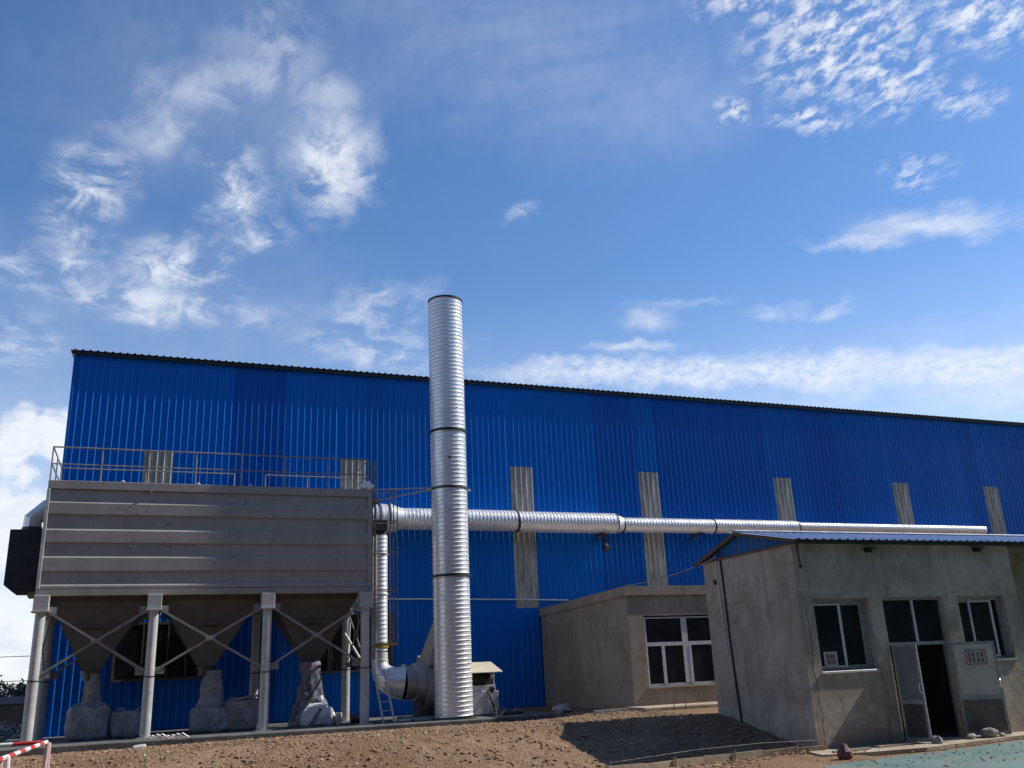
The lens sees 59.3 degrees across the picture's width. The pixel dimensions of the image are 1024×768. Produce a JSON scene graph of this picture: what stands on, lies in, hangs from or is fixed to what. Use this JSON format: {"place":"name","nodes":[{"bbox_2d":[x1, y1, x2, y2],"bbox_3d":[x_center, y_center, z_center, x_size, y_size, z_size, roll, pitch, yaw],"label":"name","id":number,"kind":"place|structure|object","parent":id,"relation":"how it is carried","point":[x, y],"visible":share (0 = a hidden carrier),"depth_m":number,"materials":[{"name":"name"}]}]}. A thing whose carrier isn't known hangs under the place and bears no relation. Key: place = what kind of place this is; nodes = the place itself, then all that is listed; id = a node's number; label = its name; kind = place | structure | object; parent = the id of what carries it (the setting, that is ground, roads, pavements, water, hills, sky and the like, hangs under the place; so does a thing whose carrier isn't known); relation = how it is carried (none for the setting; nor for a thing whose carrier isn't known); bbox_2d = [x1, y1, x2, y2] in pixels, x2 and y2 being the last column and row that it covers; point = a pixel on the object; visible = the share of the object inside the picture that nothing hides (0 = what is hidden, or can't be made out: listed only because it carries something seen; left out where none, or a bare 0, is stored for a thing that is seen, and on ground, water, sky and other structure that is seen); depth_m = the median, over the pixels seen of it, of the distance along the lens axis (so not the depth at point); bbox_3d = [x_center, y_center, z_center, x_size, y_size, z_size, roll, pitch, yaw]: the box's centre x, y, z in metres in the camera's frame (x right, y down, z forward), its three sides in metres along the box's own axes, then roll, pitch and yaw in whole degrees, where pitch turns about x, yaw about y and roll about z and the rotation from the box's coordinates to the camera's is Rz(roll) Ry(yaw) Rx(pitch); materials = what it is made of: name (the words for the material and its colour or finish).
{"place":"outdoors","nodes":[
{"label":"outdoors","id":0,"kind":"place"},
{"bbox_2d":[0,694,1021,767],"bbox_3d":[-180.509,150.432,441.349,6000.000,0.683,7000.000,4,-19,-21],"label":"ground","id":1,"kind":"structure","parent":0,"point":[520,750],"depth_m":17.12,"materials":[{"name":"soil"}]},
{"bbox_2d":[0,720,21,741],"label":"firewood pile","id":2,"kind":"object","parent":1,"relation":"on","point":[12,732],"visible":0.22,"depth_m":29.37,"materials":[{"name":"grey wood"}]},
{"bbox_2d":[0,696,24,728],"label":"mud wall","id":3,"kind":"structure","parent":1,"relation":"on","point":[11,710],"depth_m":41.90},
{"bbox_2d":[0,675,26,696],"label":"tree","id":4,"kind":"object","parent":1,"relation":"on","point":[5,688],"visible":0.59,"depth_m":48.85,"materials":[{"name":"green plant"}]},
{"bbox_2d":[0,678,26,696],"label":"tree","id":5,"kind":"object","parent":1,"relation":"on","point":[21,685],"visible":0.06,"depth_m":50.29,"materials":[{"name":"green plant"}]},
{"bbox_2d":[1,683,26,696],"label":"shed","id":6,"kind":"structure","parent":1,"relation":"on","point":[14,685],"depth_m":63.92,"materials":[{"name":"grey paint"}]},
{"bbox_2d":[0,740,50,767],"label":"striped barrier","id":7,"kind":"object","parent":1,"relation":"on","point":[34,745],"visible":1,"depth_m":11.73,"materials":[{"name":"red metal"}]},
{"bbox_2d":[133,744,145,747],"bbox_3d":[-8.496,8.257,20.536,0.282,0.060,0.202,1,-18,-11],"label":"foam scrap","id":8,"kind":"object","parent":1,"relation":"on","point":[140,745],"visible":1,"depth_m":20.46,"materials":[{"name":"white paint"}]},
{"bbox_2d":[0,709,566,756],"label":"concrete pad","id":9,"kind":"object","parent":1,"relation":"on","point":[60,744],"visible":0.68,"depth_m":22.34,"materials":[{"name":"grey concrete"}]},
{"bbox_2d":[64,673,110,740],"bbox_3d":[-10.602,8.090,22.590,1.035,1.574,0.981,4,-19,-21],"label":"bulk bag","id":10,"kind":"object","parent":9,"relation":"on","point":[88,718],"visible":0.98,"depth_m":22.15,"materials":[{"name":"white fabric"}]},
{"bbox_2d":[108,707,140,737],"bbox_3d":[-9.691,8.572,22.806,0.998,0.713,0.950,4,-19,-21],"label":"bulk bag","id":11,"kind":"object","parent":9,"relation":"on","point":[123,723],"visible":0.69,"depth_m":22.38,"materials":[{"name":"white fabric"}]},
{"bbox_2d":[145,732,188,739],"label":"plastic strips","id":12,"kind":"object","parent":9,"relation":"on","point":[168,736],"visible":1,"depth_m":20.95,"materials":[{"name":"white paint"}]},
{"bbox_2d":[3,446,398,746],"bbox_3d":[-8.143,5.629,24.442,9.945,7.175,2.970,4,-19,-21],"label":"dust collector","id":13,"kind":"object","parent":9,"relation":"on","point":[98,570],"visible":0.96,"depth_m":23.48,"materials":[{"name":"grey paint"}]},
{"bbox_2d":[346,619,350,661],"bbox_3d":[-4.782,7.502,26.298,0.149,1.205,0.069,4,-19,-21],"label":"loose pipe","id":14,"kind":"object","parent":13,"relation":"attached to","point":[349,628],"visible":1,"depth_m":26.29,"materials":[{"name":"white metal"}]},
{"bbox_2d":[344,633,359,657],"bbox_3d":[-4.647,7.606,26.149,0.488,0.735,0.070,0,-18,-8],"label":"loose pipe","id":15,"kind":"object","parent":13,"relation":"attached to","point":[353,647],"visible":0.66,"depth_m":26.12,"materials":[{"name":"silver metal"}]},
{"bbox_2d":[359,481,373,489],"bbox_3d":[-4.169,2.938,25.685,0.386,0.302,0.417,10,-22,-35],"label":"foam lump","id":16,"kind":"object","parent":13,"relation":"on","point":[366,485],"visible":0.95,"depth_m":25.57,"materials":[{"name":"white paint"}]},
{"bbox_2d":[189,670,228,732],"bbox_3d":[-7.899,8.316,23.617,1.048,1.534,0.959,4,-19,-21],"label":"bulk bag","id":17,"kind":"object","parent":9,"relation":"on","point":[208,712],"visible":0.95,"depth_m":23.24,"materials":[{"name":"white fabric"}]},
{"bbox_2d":[224,694,258,730],"bbox_3d":[-7.155,8.690,23.802,0.961,0.875,0.893,4,-19,-21],"label":"bulk bag","id":18,"kind":"object","parent":9,"relation":"on","point":[243,713],"visible":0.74,"depth_m":23.44,"materials":[{"name":"white fabric"}]},
{"bbox_2d":[287,661,334,726],"bbox_3d":[-5.454,8.428,24.504,1.241,1.685,1.179,4,-19,-21],"label":"filling bag","id":19,"kind":"object","parent":9,"relation":"on","point":[316,711],"visible":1,"depth_m":24.25,"materials":[{"name":"fabric"}]},
{"bbox_2d":[335,712,341,724],"bbox_3d":[-4.664,8.997,24.201,0.180,0.300,0.177,4,-19,-21],"label":"paint can","id":20,"kind":"object","parent":9,"relation":"on","point":[338,718],"visible":1,"depth_m":24.14,"materials":[{"name":"white metal"}]},
{"bbox_2d":[350,714,359,723],"bbox_3d":[-4.242,9.096,24.453,0.300,0.240,0.240,4,-19,-21],"label":"dark drum","id":21,"kind":"object","parent":9,"relation":"on","point":[354,718],"visible":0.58,"depth_m":24.36,"materials":[{"name":"metal"}]},
{"bbox_2d":[373,669,395,723],"bbox_3d":[-3.419,8.328,24.030,0.591,1.374,0.319,-19,-24,41],"label":"short ladder","id":22,"kind":"object","parent":9,"relation":"on","point":[379,701],"visible":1,"depth_m":24.00,"materials":[{"name":"grey metal"}]},
{"bbox_2d":[392,718,410,721],"bbox_3d":[-2.987,9.098,24.343,0.500,0.058,0.120,4,-19,-21],"label":"timber offcut","id":23,"kind":"object","parent":9,"relation":"on","point":[400,720],"visible":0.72,"depth_m":24.29,"materials":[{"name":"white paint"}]},
{"bbox_2d":[396,621,434,719],"bbox_3d":[-2.214,8.176,25.806,2.050,2.640,1.678,4,-19,-21],"label":"blower fan","id":24,"kind":"object","parent":9,"relation":"on","point":[419,690],"visible":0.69,"depth_m":25.09},
{"bbox_2d":[371,520,405,699],"bbox_3d":[-3.668,6.415,25.772,1.263,5.025,0.924,4,-19,-21],"label":"vertical duct","id":25,"kind":"object","parent":24,"relation":"attached to","point":[396,677],"visible":0.72,"depth_m":25.63,"materials":[{"name":"metal"}]},
{"bbox_2d":[414,717,430,720],"bbox_3d":[-2.420,9.093,24.407,0.450,0.058,0.120,4,-19,-21],"label":"timber offcut","id":26,"kind":"object","parent":9,"relation":"on","point":[419,719],"visible":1,"depth_m":24.35,"materials":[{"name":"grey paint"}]},
{"bbox_2d":[427,295,476,719],"bbox_3d":[-1.836,3.262,26.330,1.320,12.280,1.230,4,-19,-21],"label":"chimney stack","id":27,"kind":"object","parent":9,"relation":"on","point":[450,577],"visible":1,"depth_m":25.75,"materials":[{"name":"metal"}]},
{"bbox_2d":[371,487,429,490],"bbox_3d":[-3.222,3.022,25.918,1.722,0.115,0.040,2,-18,-15],"label":"tie strut","id":28,"kind":"object","parent":27,"relation":"attached to","point":[401,488],"visible":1,"depth_m":25.90,"materials":[{"name":"grey paint"}]},
{"bbox_2d":[372,490,429,500],"bbox_3d":[-3.282,3.224,26.091,1.801,0.297,0.067,-1,-18,-5],"label":"tie strut","id":29,"kind":"object","parent":27,"relation":"attached to","point":[401,495],"visible":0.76,"depth_m":26.07,"materials":[{"name":"grey paint"}]},
{"bbox_2d":[472,662,522,715],"bbox_3d":[-0.600,8.735,25.835,1.658,1.465,0.864,4,-19,-21],"label":"fan motor","id":30,"kind":"object","parent":9,"relation":"on","point":[485,697],"visible":0.62,"depth_m":25.56,"materials":[{"name":"grey metal"}]},
{"bbox_2d":[488,695,498,710],"bbox_3d":[-0.520,9.050,25.524,0.290,0.420,0.017,4,-19,-21],"label":"cabinet door","id":31,"kind":"structure","parent":30,"relation":"in","point":[495,697],"depth_m":25.53,"materials":[{"name":"grey metal"}]},
{"bbox_2d":[3,709,812,767],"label":"soil clods","id":32,"kind":"object","parent":1,"relation":"on","point":[734,763],"visible":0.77,"depth_m":17.52,"materials":[{"name":"brown soil"}]},
{"bbox_2d":[23,712,829,767],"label":"pebbles","id":33,"kind":"object","parent":1,"relation":"on","point":[466,748],"visible":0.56,"depth_m":17.20,"materials":[{"name":"stone"}]},
{"bbox_2d":[552,703,571,712],"bbox_3d":[1.414,9.163,25.334,0.561,0.327,0.656,4,-19,-21],"label":"rock","id":34,"kind":"object","parent":1,"relation":"on","point":[562,708],"visible":0.84,"depth_m":25.18,"materials":[{"name":"grey stone"}]},
{"bbox_2d":[593,708,627,713],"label":"concrete beam","id":35,"kind":"structure","parent":1,"relation":"on","point":[607,711],"depth_m":23.42,"materials":[{"name":"grey concrete"}]},
{"bbox_2d":[539,585,716,708],"bbox_3d":[6.420,8.598,28.968,9.250,3.580,6.180,4,-19,-21],"label":"plaster annex","id":36,"kind":"object","parent":1,"relation":"on","point":[615,648],"visible":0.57,"depth_m":25.54,"materials":[{"name":"beige paint"}]},
{"bbox_2d":[644,616,714,686],"bbox_3d":[5.040,7.519,25.413,2.906,1.848,0.076,4,-19,-21],"label":"window","id":37,"kind":"structure","parent":36,"relation":"in","point":[678,649],"depth_m":25.27,"materials":[{"name":"white plastic"}]},
{"bbox_2d":[626,701,717,711],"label":"porch slab","id":38,"kind":"structure","parent":1,"relation":"on","point":[667,707],"depth_m":23.70,"materials":[{"name":"beige concrete"}]},
{"bbox_2d":[606,745,826,767],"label":"timber edging","id":39,"kind":"object","parent":1,"relation":"on","point":[674,762],"visible":0.84,"depth_m":16.57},
{"bbox_2d":[610,740,817,763],"bbox_3d":[3.784,6.771,16.640,4.713,0.092,0.208,6,-20,-25],"label":"thin pipe","id":40,"kind":"object","parent":39,"relation":"on","point":[711,748],"visible":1,"depth_m":16.68,"materials":[{"name":"grey metal"}]},
{"bbox_2d":[837,743,852,759],"bbox_3d":[5.935,6.560,16.057,0.272,0.270,0.276,4,-19,-21],"label":"stone","id":41,"kind":"object","parent":1,"relation":"on","point":[844,751],"visible":0.97,"depth_m":15.97,"materials":[{"name":"stone"}]},
{"bbox_2d":[694,530,1023,748],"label":"plaster house","id":42,"kind":"structure","parent":1,"relation":"on","point":[831,639],"depth_m":19.27,"materials":[{"name":"grey paint"}]},
{"bbox_2d":[626,557,716,585],"bbox_3d":[3.997,4.874,23.162,0.023,0.233,4.754,4,-19,-19],"label":"overhead cable","id":43,"kind":"object","parent":42,"relation":"attached to","point":[673,574],"visible":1,"depth_m":22.92,"materials":[{"name":"black rubber"}]},
{"bbox_2d":[812,599,874,670],"bbox_3d":[6.837,5.200,18.689,1.446,1.426,0.091,4,-19,-21],"label":"window","id":44,"kind":"structure","parent":42,"relation":"in","point":[841,624],"depth_m":18.70,"materials":[{"name":"black glass"}]},
{"bbox_2d":[891,644,931,741],"bbox_3d":[8.148,6.282,18.345,0.102,1.870,0.601,4,-19,-21],"label":"door","id":45,"kind":"structure","parent":42,"relation":"in","point":[916,720],"depth_m":18.32,"materials":[{"name":"grey metal"}]},
{"bbox_2d":[950,641,1011,734],"bbox_3d":[9.904,6.421,19.028,0.860,1.870,0.101,-8,-18,15],"label":"door","id":46,"kind":"structure","parent":42,"relation":"in","point":[978,679],"depth_m":19.05,"materials":[{"name":"grey metal"}]},
{"bbox_2d":[957,596,1010,658],"bbox_3d":[10.479,5.442,20.106,1.396,1.356,0.074,4,-19,-21],"label":"window","id":47,"kind":"structure","parent":42,"relation":"in","point":[976,613],"depth_m":20.14,"materials":[{"name":"grey metal"}]},
{"bbox_2d":[808,731,1023,756],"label":"concrete apron","id":48,"kind":"object","parent":1,"relation":"on","point":[921,746],"visible":0.82,"depth_m":17.46,"materials":[{"name":"grey concrete"}]},
{"bbox_2d":[832,747,870,752],"bbox_3d":[6.425,6.923,17.018,0.902,0.030,0.090,6,-19,-24],"label":"plank","id":49,"kind":"object","parent":48,"relation":"on","point":[854,749],"visible":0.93,"depth_m":17.05,"materials":[{"name":"beige wood"}]},
{"bbox_2d":[876,742,913,747],"bbox_3d":[7.489,7.054,17.578,0.902,0.030,0.090,6,-19,-24],"label":"plank","id":50,"kind":"object","parent":48,"relation":"on","point":[891,745],"visible":1,"depth_m":17.53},
{"bbox_2d":[931,736,942,743],"bbox_3d":[8.389,7.029,17.738,0.202,0.191,0.218,4,-19,-21],"label":"stone","id":51,"kind":"object","parent":48,"relation":"on","point":[936,740],"visible":0.81,"depth_m":17.69,"materials":[{"name":"grey stone"}]},
{"bbox_2d":[967,733,975,738],"bbox_3d":[9.343,7.173,18.302,0.185,0.123,0.178,-3,-18,1],"label":"stone","id":52,"kind":"object","parent":48,"relation":"on","point":[971,736],"visible":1,"depth_m":18.25,"materials":[{"name":"grey stone"}]},
{"bbox_2d":[980,727,998,737],"bbox_3d":[9.804,7.192,18.523,0.348,0.244,0.372,4,-19,-21],"label":"stone","id":53,"kind":"object","parent":48,"relation":"on","point":[989,732],"visible":0.94,"depth_m":18.41,"materials":[{"name":"grey stone"}]},
{"bbox_2d":[0,0,1023,686],"label":"sky","id":54,"kind":"structure","parent":0,"point":[818,203],"materials":[{"name":"blue"}]},
{"bbox_2d":[38,349,1023,736],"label":"warehouse","id":55,"kind":"structure","parent":0,"point":[568,449],"depth_m":31.13,"materials":[{"name":"blue paint"}]},
{"bbox_2d":[110,622,202,682],"bbox_3d":[-10.101,7.723,26.029,2.650,1.630,0.038,4,-19,-21],"label":"window","id":56,"kind":"structure","parent":55,"relation":"in","point":[168,646],"depth_m":25.95,"materials":[{"name":"black glass"}]},
{"bbox_2d":[320,612,393,673],"bbox_3d":[-5.008,8.045,28.002,2.690,1.780,0.038,4,-19,-21],"label":"window","id":57,"kind":"structure","parent":55,"relation":"in","point":[331,660],"depth_m":27.92,"materials":[{"name":"black glass"}]},
{"bbox_2d":[388,598,567,600],"bbox_3d":[-1.231,7.146,29.828,6.801,0.164,0.044,4,-19,-21],"label":"wall conduit","id":58,"kind":"object","parent":55,"relation":"attached to","point":[474,599],"depth_m":29.88,"materials":[{"name":"metal"}]},
{"bbox_2d":[596,532,608,550],"bbox_3d":[3.192,5.564,31.771,0.730,0.720,0.458,-19,-24,41],"label":"duct bracket","id":59,"kind":"object","parent":55,"relation":"attached to","point":[605,546],"visible":0.97,"depth_m":31.53,"materials":[{"name":"metal"}]},
{"bbox_2d":[373,498,986,533],"bbox_3d":[7.076,5.181,33.467,28.112,1.117,1.014,4,-19,-21],"label":"exhaust duct","id":60,"kind":"object","parent":59,"relation":"on","point":[507,521],"visible":0.84,"depth_m":31.75,"materials":[{"name":"metal"}]},
{"bbox_2d":[692,532,704,539],"bbox_3d":[6.902,5.583,33.282,0.730,0.260,0.458,-19,-24,41],"label":"duct bracket","id":61,"kind":"object","parent":55,"relation":"attached to","point":[694,536],"visible":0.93,"depth_m":33.53,"materials":[{"name":"metal"}]},
{"bbox_2d":[825,740,1023,767],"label":"teal pavement","id":62,"kind":"structure","parent":0,"point":[939,758],"depth_m":15.21,"materials":[{"name":"paint"}]},
{"bbox_2d":[773,732,1023,767],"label":"paving grit","id":63,"kind":"object","parent":62,"relation":"on","point":[991,757],"visible":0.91,"depth_m":16.03,"materials":[{"name":"gravel"}]}
]}

